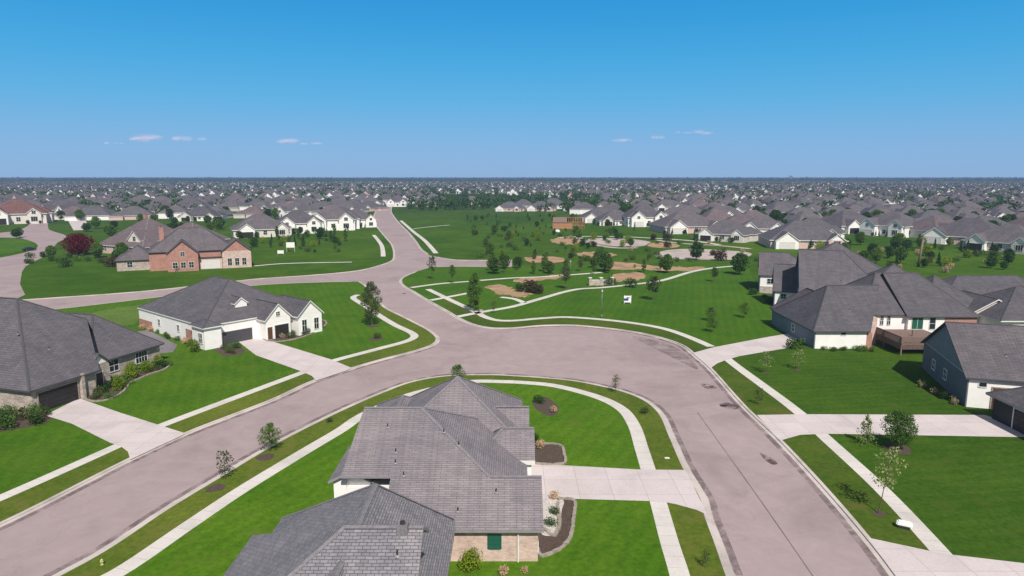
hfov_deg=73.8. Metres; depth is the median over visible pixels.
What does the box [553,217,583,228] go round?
timber frame house
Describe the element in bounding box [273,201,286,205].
pale house
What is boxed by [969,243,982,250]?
window
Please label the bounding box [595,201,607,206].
brown roof house
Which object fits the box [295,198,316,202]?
pale house
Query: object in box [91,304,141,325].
lawn
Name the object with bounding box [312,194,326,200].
slate house
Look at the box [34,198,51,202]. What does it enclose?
slate house
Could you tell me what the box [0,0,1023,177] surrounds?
sky
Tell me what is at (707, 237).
garage door
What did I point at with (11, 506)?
verge
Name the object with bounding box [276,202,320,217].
pale house
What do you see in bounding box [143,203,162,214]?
grey gable house
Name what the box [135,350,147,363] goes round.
window
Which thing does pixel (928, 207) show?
grey gable house
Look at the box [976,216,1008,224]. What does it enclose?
charcoal house
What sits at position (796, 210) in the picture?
slate house
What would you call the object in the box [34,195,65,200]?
pale house
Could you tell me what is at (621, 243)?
shrub
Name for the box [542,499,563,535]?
rock bed
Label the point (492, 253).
park tree
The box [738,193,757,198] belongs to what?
pale house
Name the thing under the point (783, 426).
driveway
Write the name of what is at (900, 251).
garden tree
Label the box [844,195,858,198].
charcoal house
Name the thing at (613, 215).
charcoal house
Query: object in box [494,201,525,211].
grey gable house
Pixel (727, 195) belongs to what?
charcoal house
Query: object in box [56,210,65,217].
estate tree
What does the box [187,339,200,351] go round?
shrub
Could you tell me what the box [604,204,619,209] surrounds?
charcoal house
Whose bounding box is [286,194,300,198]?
pale house
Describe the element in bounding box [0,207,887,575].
road
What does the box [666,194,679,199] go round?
brick gable house
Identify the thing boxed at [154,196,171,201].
slate house
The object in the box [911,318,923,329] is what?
window
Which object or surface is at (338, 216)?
pale house
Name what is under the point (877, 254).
garden tree
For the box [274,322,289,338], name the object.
window
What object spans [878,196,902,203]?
charcoal house
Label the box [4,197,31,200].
grey gable house
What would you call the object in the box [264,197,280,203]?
pale house
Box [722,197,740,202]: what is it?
grey gable house
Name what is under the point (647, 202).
pale house
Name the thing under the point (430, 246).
sidewalk
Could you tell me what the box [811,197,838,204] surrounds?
pale house
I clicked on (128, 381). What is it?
shrub
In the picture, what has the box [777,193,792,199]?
pale house
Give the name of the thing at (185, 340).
shrub
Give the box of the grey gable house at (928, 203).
[914,200,936,206]
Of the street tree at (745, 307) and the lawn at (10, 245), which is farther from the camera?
the lawn at (10, 245)
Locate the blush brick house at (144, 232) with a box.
[99,213,230,253]
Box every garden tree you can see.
[10,229,21,237]
[44,245,56,255]
[81,223,91,231]
[89,216,100,226]
[90,242,103,253]
[92,249,101,257]
[105,225,117,235]
[109,221,117,226]
[113,242,130,256]
[115,248,126,255]
[136,213,142,221]
[167,222,179,228]
[170,217,178,222]
[203,215,211,222]
[206,221,213,229]
[213,216,225,225]
[214,219,222,227]
[235,231,242,238]
[249,237,258,245]
[274,226,278,234]
[315,228,323,238]
[328,230,332,240]
[332,236,337,242]
[343,228,347,240]
[841,242,851,248]
[854,231,867,242]
[858,250,873,261]
[867,243,876,253]
[870,248,883,263]
[884,246,895,257]
[890,235,903,247]
[895,247,907,262]
[895,253,899,265]
[896,233,905,243]
[901,239,913,249]
[916,236,926,245]
[921,258,928,265]
[926,251,934,256]
[935,252,941,265]
[945,238,953,245]
[958,240,963,252]
[984,256,998,267]
[989,244,1000,251]
[989,252,997,256]
[999,261,1008,268]
[1002,249,1015,254]
[1003,252,1014,263]
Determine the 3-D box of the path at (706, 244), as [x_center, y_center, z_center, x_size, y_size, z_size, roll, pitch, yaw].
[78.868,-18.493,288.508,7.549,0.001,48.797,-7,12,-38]
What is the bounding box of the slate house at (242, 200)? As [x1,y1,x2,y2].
[237,198,248,202]
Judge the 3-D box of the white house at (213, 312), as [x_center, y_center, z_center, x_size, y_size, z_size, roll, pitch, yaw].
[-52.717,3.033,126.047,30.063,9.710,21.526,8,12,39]
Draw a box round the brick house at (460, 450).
[328,376,543,561]
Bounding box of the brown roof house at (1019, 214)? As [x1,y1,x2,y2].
[998,212,1023,218]
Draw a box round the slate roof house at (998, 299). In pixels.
[942,275,1023,324]
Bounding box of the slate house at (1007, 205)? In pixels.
[989,204,1017,209]
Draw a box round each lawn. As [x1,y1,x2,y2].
[0,238,35,254]
[0,281,409,493]
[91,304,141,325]
[124,383,669,575]
[402,263,786,351]
[732,339,1023,562]
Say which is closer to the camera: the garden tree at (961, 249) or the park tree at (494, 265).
the park tree at (494, 265)
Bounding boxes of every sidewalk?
[0,444,120,500]
[101,380,689,575]
[158,371,304,426]
[256,262,341,265]
[332,295,417,360]
[372,235,385,256]
[400,221,437,252]
[411,281,468,287]
[425,289,713,346]
[430,293,465,300]
[458,266,731,316]
[480,272,601,280]
[500,297,525,302]
[725,358,952,554]
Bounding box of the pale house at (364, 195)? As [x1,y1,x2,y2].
[356,193,371,197]
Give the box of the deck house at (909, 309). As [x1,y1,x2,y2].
[770,272,980,355]
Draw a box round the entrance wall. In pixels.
[588,277,613,285]
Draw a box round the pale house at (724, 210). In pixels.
[704,206,735,215]
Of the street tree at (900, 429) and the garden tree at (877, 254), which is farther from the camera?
the garden tree at (877, 254)
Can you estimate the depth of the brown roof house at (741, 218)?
347.54 m
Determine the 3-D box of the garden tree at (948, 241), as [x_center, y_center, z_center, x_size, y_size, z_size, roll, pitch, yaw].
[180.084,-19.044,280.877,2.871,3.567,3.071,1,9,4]
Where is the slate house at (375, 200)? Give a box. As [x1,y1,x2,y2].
[361,197,385,205]
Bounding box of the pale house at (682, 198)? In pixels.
[674,195,692,202]
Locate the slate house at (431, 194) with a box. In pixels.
[425,193,437,198]
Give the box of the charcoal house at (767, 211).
[764,209,782,221]
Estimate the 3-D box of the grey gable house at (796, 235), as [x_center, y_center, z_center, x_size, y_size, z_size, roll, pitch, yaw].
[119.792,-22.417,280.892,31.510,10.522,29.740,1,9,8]
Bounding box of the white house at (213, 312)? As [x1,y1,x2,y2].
[136,276,323,349]
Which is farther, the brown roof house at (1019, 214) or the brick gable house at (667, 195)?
the brick gable house at (667, 195)
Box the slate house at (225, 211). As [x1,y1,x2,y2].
[210,206,233,217]
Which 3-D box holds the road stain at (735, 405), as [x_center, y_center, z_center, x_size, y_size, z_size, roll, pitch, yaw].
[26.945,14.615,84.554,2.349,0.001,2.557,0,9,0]
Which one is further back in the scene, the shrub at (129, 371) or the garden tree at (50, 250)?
the garden tree at (50, 250)
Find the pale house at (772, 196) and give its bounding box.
[763,195,782,199]
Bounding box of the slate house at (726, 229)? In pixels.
[695,219,762,242]
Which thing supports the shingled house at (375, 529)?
on the ground at (453, 238)
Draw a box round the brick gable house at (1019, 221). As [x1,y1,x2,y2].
[1007,217,1023,226]
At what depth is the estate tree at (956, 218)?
376.82 m
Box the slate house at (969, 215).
[953,213,978,217]
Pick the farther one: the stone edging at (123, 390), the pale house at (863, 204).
the pale house at (863, 204)
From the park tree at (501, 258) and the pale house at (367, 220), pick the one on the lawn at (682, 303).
the park tree at (501, 258)
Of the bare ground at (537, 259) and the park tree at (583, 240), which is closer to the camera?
the bare ground at (537, 259)
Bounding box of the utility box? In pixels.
[896,519,912,529]
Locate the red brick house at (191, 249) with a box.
[114,226,251,271]
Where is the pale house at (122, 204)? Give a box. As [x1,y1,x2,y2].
[101,201,130,209]
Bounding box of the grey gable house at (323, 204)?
[308,201,332,207]
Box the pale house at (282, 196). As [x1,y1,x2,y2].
[272,195,292,198]
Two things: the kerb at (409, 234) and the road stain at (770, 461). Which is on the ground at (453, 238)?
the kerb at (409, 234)
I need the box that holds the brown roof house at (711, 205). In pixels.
[700,204,717,209]
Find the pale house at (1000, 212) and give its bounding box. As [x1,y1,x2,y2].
[986,208,1016,217]
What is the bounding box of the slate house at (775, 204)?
[759,201,794,210]
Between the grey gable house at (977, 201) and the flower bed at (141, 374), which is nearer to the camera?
the flower bed at (141, 374)
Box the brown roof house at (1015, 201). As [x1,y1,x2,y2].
[1007,199,1023,206]
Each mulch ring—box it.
[206,483,225,491]
[256,453,273,460]
[369,337,383,340]
[872,510,885,515]
[882,443,910,454]
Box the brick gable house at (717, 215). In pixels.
[701,209,731,221]
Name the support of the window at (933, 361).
in the gabled house at (968, 364)
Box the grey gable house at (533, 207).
[526,201,556,210]
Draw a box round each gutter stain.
[61,363,375,497]
[102,373,734,571]
[527,326,882,574]
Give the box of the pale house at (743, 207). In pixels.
[734,204,752,211]
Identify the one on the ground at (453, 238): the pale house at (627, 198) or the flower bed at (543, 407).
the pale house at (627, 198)
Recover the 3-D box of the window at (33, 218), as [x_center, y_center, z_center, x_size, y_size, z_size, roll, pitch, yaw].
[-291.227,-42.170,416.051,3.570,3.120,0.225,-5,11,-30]
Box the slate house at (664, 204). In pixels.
[655,199,679,210]
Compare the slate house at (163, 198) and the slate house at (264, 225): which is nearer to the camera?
the slate house at (264, 225)
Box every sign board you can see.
[286,242,294,251]
[624,295,630,303]
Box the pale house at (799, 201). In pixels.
[789,198,811,206]
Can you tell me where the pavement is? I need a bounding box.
[656,249,750,259]
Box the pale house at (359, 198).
[353,196,364,200]
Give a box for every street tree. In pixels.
[216,450,233,479]
[257,422,281,451]
[360,281,382,325]
[426,256,435,273]
[447,264,455,276]
[450,364,466,377]
[466,271,482,311]
[559,266,571,288]
[612,374,621,392]
[646,276,661,299]
[688,241,704,259]
[701,549,710,567]
[705,306,716,319]
[706,316,719,331]
[711,267,718,281]
[730,252,749,274]
[738,302,750,314]
[754,388,763,404]
[758,351,774,372]
[791,349,806,369]
[854,413,877,444]
[870,446,908,513]
[880,410,918,448]
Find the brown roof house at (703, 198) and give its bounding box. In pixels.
[697,197,713,202]
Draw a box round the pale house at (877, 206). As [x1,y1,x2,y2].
[860,204,893,213]
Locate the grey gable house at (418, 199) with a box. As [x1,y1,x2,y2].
[412,197,435,206]
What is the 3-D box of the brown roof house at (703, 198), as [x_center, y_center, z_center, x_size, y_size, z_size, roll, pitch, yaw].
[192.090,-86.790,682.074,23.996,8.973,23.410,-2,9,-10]
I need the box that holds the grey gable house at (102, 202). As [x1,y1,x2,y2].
[90,200,107,204]
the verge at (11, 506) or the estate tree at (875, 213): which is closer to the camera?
the verge at (11, 506)
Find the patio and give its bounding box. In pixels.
[139,330,176,352]
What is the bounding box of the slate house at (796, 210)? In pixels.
[785,207,821,216]
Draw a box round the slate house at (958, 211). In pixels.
[945,207,990,216]
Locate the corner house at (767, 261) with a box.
[758,241,880,293]
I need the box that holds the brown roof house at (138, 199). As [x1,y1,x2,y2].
[129,197,150,201]
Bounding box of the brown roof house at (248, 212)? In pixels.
[233,206,270,217]
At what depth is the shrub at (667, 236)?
305.17 m
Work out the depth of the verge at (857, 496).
64.87 m
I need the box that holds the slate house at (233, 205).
[215,200,243,210]
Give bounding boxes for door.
[0,218,6,224]
[36,380,79,408]
[95,371,103,386]
[201,260,219,268]
[221,326,253,343]
[241,232,253,237]
[267,326,273,339]
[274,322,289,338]
[633,222,643,226]
[673,228,684,233]
[700,235,710,240]
[779,242,794,248]
[849,227,859,233]
[861,229,872,235]
[926,236,941,243]
[989,387,1009,408]
[1011,407,1023,433]
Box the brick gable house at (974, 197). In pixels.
[969,195,984,199]
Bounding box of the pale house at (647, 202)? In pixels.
[633,200,657,208]
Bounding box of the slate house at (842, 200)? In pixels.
[836,197,855,203]
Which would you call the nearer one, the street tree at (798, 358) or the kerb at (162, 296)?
the street tree at (798, 358)
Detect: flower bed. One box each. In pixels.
[0,414,51,431]
[87,365,165,399]
[215,345,244,355]
[271,320,325,340]
[533,397,558,415]
[535,444,563,462]
[539,500,573,552]
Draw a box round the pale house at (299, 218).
[278,210,324,233]
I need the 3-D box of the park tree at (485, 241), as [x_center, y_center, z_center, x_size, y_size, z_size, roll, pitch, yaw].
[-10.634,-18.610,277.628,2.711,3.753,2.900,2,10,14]
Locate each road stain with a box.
[721,403,738,408]
[763,455,776,464]
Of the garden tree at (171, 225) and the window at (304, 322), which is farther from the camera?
the garden tree at (171, 225)
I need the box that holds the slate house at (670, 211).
[663,207,683,215]
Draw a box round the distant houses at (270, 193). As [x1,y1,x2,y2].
[0,181,1023,199]
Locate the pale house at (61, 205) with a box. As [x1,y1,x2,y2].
[41,200,87,212]
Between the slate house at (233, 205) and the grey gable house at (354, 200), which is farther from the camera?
the grey gable house at (354, 200)
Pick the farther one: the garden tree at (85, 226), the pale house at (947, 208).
the pale house at (947, 208)
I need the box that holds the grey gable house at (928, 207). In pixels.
[921,206,937,209]
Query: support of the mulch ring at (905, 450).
on the lawn at (960, 495)
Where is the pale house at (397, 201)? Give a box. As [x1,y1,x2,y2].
[386,196,408,206]
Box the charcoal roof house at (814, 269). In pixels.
[771,249,905,304]
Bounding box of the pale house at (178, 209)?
[158,205,188,218]
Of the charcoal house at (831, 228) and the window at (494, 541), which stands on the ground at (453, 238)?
the charcoal house at (831, 228)
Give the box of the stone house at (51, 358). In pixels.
[0,297,163,413]
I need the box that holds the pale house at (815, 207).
[805,204,823,210]
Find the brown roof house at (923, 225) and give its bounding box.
[909,215,954,237]
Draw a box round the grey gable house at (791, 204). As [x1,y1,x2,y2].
[767,200,799,207]
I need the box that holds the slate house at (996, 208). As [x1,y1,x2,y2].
[987,206,1013,211]
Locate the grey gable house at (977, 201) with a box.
[971,199,996,205]
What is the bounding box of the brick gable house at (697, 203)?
[688,200,707,206]
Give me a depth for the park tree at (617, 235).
307.82 m
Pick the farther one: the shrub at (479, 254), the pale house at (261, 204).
the pale house at (261, 204)
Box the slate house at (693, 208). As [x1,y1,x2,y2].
[682,205,701,213]
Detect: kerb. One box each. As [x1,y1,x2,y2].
[0,282,439,526]
[22,211,394,299]
[51,374,735,575]
[59,281,351,308]
[391,207,427,253]
[399,272,894,575]
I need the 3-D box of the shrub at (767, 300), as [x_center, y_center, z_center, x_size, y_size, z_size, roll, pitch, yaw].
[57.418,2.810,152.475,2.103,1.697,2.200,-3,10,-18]
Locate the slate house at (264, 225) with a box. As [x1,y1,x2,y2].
[230,214,292,237]
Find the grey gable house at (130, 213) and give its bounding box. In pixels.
[108,206,155,219]
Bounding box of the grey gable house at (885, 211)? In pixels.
[869,209,890,214]
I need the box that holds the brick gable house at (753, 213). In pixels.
[741,210,764,217]
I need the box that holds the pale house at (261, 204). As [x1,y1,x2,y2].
[249,201,275,209]
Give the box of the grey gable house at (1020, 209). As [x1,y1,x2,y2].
[1014,207,1023,212]
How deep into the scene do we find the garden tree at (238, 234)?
313.33 m
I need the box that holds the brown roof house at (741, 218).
[727,214,752,223]
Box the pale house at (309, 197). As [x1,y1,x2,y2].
[298,195,317,200]
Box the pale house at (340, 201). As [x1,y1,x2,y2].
[331,199,357,204]
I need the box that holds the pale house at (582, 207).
[570,202,595,213]
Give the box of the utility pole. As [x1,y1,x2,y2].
[917,235,927,266]
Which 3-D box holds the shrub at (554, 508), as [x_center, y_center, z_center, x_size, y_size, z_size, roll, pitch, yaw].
[3.481,18.661,57.249,1.193,0.793,0.869,5,11,29]
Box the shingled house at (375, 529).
[223,483,455,575]
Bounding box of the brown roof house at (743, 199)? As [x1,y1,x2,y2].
[737,197,752,201]
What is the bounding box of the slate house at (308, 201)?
[303,200,314,204]
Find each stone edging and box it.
[83,364,169,401]
[263,319,326,341]
[535,442,566,464]
[538,497,577,557]
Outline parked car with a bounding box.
[22,247,36,250]
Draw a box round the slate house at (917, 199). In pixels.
[912,198,926,201]
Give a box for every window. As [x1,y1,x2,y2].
[30,216,37,220]
[109,358,119,372]
[127,262,132,267]
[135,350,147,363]
[172,262,177,268]
[180,262,185,267]
[189,261,193,267]
[198,333,202,343]
[227,258,232,265]
[235,258,239,264]
[242,257,246,264]
[279,230,284,234]
[301,319,306,331]
[314,317,318,328]
[487,534,501,548]
[780,293,785,298]
[791,323,794,332]
[879,316,883,324]
[886,316,890,324]
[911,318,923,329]
[928,318,936,329]
[931,358,935,370]
[943,368,947,380]
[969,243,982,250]
[978,382,987,387]
[1015,245,1023,251]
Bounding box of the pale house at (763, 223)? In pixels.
[742,215,783,231]
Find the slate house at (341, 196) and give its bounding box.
[334,194,345,198]
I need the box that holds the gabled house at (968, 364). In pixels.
[921,321,1023,408]
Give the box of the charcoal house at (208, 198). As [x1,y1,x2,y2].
[202,196,214,200]
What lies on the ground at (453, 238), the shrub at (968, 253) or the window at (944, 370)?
the shrub at (968, 253)
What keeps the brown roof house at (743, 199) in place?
on the ground at (453, 238)
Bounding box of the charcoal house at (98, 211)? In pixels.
[63,205,116,220]
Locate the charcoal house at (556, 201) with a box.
[546,198,562,208]
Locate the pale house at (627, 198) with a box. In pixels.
[620,196,632,201]
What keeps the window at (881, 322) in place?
in the deck house at (909, 309)
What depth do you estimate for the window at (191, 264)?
206.24 m
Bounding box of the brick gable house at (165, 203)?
[143,200,173,206]
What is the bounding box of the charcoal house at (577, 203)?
[562,201,580,210]
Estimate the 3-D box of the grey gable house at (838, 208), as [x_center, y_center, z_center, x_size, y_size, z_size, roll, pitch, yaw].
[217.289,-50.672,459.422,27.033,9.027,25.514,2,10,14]
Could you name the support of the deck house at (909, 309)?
on the ground at (453, 238)
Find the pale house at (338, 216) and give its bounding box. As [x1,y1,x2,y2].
[314,205,360,230]
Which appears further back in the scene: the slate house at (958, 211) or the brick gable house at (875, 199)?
the brick gable house at (875, 199)
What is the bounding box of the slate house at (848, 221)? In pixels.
[821,210,867,233]
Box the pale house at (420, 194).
[413,192,424,196]
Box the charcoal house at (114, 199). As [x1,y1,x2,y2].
[106,197,133,202]
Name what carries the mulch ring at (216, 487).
on the verge at (694, 536)
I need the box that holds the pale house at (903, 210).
[894,205,922,213]
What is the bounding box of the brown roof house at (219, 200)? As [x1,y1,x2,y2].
[210,198,224,202]
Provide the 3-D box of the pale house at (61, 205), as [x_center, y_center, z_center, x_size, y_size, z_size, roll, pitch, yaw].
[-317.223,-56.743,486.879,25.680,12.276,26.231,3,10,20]
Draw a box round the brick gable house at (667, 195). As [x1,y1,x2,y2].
[657,193,671,198]
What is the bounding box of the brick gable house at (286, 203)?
[276,201,294,207]
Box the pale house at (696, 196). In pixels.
[688,194,702,197]
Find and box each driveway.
[46,399,184,458]
[240,338,350,379]
[531,464,706,513]
[694,334,795,367]
[757,414,1023,439]
[869,538,1023,575]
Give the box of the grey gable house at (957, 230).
[921,218,997,244]
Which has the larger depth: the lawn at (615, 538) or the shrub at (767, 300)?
the shrub at (767, 300)
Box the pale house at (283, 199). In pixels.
[271,197,298,203]
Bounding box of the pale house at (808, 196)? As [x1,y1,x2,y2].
[800,193,816,199]
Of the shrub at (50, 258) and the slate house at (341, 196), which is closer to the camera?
the shrub at (50, 258)
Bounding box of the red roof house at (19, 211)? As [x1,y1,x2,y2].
[0,200,54,224]
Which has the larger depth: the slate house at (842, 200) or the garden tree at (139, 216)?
the slate house at (842, 200)
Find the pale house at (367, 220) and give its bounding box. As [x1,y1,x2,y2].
[351,209,376,227]
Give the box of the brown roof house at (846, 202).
[834,201,853,205]
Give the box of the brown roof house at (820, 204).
[812,202,828,207]
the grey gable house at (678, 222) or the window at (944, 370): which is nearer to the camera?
the window at (944, 370)
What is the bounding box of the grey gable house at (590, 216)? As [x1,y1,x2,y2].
[579,207,610,222]
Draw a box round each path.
[558,236,720,244]
[577,238,635,247]
[657,240,751,248]
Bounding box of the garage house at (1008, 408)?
[986,386,1023,433]
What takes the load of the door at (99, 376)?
in the stone house at (51, 358)
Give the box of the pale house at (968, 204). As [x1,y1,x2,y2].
[949,201,986,210]
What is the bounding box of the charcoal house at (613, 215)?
[595,210,623,225]
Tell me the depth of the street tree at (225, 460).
63.42 m
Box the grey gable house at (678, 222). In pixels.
[648,211,716,233]
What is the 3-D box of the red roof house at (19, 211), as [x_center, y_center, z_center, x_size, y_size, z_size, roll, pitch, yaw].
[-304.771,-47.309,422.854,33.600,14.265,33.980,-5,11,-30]
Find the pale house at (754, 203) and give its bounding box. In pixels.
[746,200,766,206]
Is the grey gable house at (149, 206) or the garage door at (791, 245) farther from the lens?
the grey gable house at (149, 206)
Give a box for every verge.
[0,295,435,521]
[61,375,725,575]
[431,292,707,351]
[712,360,929,550]
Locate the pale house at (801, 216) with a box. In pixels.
[783,210,822,222]
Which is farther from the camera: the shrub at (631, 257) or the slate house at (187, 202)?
the slate house at (187, 202)
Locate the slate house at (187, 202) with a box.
[175,198,213,209]
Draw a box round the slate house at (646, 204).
[634,203,659,210]
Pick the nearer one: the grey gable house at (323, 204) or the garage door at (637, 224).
the garage door at (637, 224)
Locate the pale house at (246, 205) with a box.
[239,199,270,209]
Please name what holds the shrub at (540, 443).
on the flower bed at (549, 453)
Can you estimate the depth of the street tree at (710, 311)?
133.58 m
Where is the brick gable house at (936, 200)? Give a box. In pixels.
[929,196,949,203]
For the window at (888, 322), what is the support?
in the deck house at (909, 309)
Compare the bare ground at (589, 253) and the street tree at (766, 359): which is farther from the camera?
the bare ground at (589, 253)
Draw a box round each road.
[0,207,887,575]
[0,223,65,297]
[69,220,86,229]
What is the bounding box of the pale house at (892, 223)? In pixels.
[859,211,921,237]
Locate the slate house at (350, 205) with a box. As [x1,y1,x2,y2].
[340,202,367,212]
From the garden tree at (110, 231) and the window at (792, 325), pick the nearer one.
the window at (792, 325)
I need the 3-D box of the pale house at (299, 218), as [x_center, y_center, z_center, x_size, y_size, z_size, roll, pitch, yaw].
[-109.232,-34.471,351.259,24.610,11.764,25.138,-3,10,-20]
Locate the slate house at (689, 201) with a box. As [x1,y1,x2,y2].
[681,198,698,204]
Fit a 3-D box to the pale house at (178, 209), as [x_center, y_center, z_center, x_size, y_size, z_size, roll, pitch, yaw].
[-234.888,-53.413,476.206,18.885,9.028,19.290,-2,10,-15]
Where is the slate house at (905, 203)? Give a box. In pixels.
[895,201,924,208]
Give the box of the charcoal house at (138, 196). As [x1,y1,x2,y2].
[128,195,153,199]
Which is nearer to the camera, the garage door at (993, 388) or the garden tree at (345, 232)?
the garage door at (993, 388)
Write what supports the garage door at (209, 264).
in the red brick house at (191, 249)
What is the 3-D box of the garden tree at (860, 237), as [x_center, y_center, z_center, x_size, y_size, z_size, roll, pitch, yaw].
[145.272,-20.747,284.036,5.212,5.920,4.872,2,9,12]
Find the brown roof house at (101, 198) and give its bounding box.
[86,196,108,199]
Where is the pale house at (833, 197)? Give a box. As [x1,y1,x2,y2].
[828,195,838,200]
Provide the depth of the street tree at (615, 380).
89.16 m
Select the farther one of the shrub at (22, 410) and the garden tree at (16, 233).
the garden tree at (16, 233)
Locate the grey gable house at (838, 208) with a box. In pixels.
[817,206,845,213]
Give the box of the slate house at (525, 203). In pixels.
[516,199,531,207]
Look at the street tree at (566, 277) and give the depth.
171.27 m
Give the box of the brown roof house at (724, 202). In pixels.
[718,200,733,205]
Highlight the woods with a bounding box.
[0,177,1023,213]
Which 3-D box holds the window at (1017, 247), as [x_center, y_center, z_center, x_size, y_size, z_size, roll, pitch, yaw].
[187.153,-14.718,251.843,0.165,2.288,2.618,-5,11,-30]
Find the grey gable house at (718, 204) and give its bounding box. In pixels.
[697,203,722,208]
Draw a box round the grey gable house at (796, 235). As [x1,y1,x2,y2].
[757,221,848,248]
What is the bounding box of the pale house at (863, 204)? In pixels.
[841,201,871,207]
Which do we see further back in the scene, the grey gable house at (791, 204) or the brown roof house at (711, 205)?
the grey gable house at (791, 204)
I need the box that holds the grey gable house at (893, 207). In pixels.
[887,205,902,209]
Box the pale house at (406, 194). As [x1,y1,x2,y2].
[402,193,418,199]
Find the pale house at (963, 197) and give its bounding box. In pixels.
[950,195,970,201]
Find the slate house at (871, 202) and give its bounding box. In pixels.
[865,200,887,205]
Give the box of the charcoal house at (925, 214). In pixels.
[910,210,953,218]
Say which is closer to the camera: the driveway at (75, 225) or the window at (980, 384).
the window at (980, 384)
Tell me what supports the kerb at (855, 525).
on the ground at (453, 238)
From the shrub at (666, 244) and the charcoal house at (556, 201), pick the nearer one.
the shrub at (666, 244)
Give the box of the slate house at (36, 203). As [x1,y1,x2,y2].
[30,201,42,205]
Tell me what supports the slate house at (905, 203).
on the ground at (453, 238)
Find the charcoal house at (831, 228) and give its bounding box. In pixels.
[803,218,845,237]
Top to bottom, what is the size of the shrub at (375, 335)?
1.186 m
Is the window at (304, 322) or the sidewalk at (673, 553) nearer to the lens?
the sidewalk at (673, 553)
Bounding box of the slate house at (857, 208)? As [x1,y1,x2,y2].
[845,205,863,212]
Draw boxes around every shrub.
[0,403,13,412]
[0,413,17,429]
[1,407,12,416]
[10,406,29,419]
[24,252,35,257]
[26,410,43,425]
[27,402,48,415]
[27,408,46,421]
[41,406,51,415]
[47,255,53,260]
[56,256,72,266]
[72,255,80,260]
[89,393,99,399]
[94,385,104,391]
[102,256,116,266]
[102,380,113,388]
[103,391,117,398]
[111,376,126,390]
[122,364,138,378]
[123,378,133,384]
[138,359,153,372]
[151,354,162,362]
[155,359,167,366]
[180,336,188,343]
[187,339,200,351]
[228,347,236,353]
[280,235,287,242]
[285,331,295,337]
[373,332,381,338]
[458,546,482,573]
[476,252,485,257]
[498,564,508,575]
[514,283,522,291]
[521,565,527,572]
[522,279,536,292]
[533,284,543,293]
[533,394,543,403]
[535,439,544,447]
[536,232,542,240]
[543,516,557,526]
[548,505,559,513]
[549,490,560,498]
[550,405,556,412]
[581,254,590,260]
[590,232,597,239]
[604,277,617,285]
[619,239,624,246]
[623,277,637,287]
[628,254,635,259]
[640,406,648,413]
[650,233,656,239]
[662,233,672,240]
[663,241,671,247]
[713,249,727,260]
[764,297,772,302]
[785,337,805,348]
[814,241,825,248]
[919,243,933,255]
[924,256,933,262]
[930,387,938,393]
[941,265,951,272]
[942,256,951,265]
[951,397,958,404]
[963,249,972,257]
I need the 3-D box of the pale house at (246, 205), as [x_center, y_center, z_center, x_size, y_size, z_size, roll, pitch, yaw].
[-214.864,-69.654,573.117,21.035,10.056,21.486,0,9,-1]
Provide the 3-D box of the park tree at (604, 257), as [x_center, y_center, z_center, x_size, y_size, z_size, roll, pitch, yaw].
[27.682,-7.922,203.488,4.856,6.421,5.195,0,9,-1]
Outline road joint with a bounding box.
[698,413,812,575]
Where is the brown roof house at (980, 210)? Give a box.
[970,207,990,213]
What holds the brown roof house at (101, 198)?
on the ground at (453, 238)
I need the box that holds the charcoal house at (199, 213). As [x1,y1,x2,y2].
[177,206,227,220]
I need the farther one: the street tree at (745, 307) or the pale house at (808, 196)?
the pale house at (808, 196)
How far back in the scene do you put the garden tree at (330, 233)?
298.61 m
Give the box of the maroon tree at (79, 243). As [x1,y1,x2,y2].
[58,233,94,254]
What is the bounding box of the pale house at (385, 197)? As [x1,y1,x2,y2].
[376,194,392,201]
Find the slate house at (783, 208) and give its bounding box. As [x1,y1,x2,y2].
[766,205,791,212]
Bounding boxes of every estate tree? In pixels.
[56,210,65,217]
[74,209,85,220]
[160,205,170,210]
[165,208,174,217]
[263,209,271,215]
[271,207,279,218]
[565,203,572,212]
[768,209,782,220]
[861,212,870,217]
[870,209,881,216]
[906,209,917,215]
[952,216,962,220]
[998,215,1011,221]
[1006,214,1017,219]
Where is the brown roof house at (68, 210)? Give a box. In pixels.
[54,206,82,219]
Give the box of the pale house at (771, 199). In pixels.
[762,197,779,202]
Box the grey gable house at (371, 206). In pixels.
[358,201,388,211]
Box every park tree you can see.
[483,238,488,244]
[486,243,494,251]
[487,257,502,273]
[489,250,494,258]
[491,224,497,233]
[499,254,510,265]
[503,254,507,266]
[512,256,522,266]
[524,239,529,244]
[531,261,536,273]
[541,253,547,268]
[545,261,555,273]
[572,226,579,233]
[575,229,582,237]
[577,259,583,266]
[579,238,586,245]
[589,256,599,265]
[597,251,612,271]
[606,259,611,272]
[614,232,619,238]
[628,238,634,245]
[641,258,646,272]
[659,254,674,272]
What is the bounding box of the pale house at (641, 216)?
[622,205,665,226]
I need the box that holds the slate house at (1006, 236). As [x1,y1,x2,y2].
[961,224,1023,253]
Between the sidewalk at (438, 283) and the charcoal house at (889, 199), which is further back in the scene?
the charcoal house at (889, 199)
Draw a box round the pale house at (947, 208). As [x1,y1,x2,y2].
[930,205,957,211]
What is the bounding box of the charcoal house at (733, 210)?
[722,206,742,213]
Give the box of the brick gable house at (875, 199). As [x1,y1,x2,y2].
[862,197,887,203]
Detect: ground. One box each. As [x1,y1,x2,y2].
[0,178,1023,351]
[485,284,531,297]
[513,274,562,282]
[524,256,564,262]
[550,237,579,244]
[576,252,616,257]
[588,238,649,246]
[606,262,704,270]
[612,272,645,281]
[647,243,679,247]
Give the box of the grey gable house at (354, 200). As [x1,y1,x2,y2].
[348,199,361,203]
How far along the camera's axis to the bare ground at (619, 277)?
194.20 m
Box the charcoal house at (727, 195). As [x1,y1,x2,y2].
[720,193,736,199]
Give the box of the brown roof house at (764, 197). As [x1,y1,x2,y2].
[756,195,769,199]

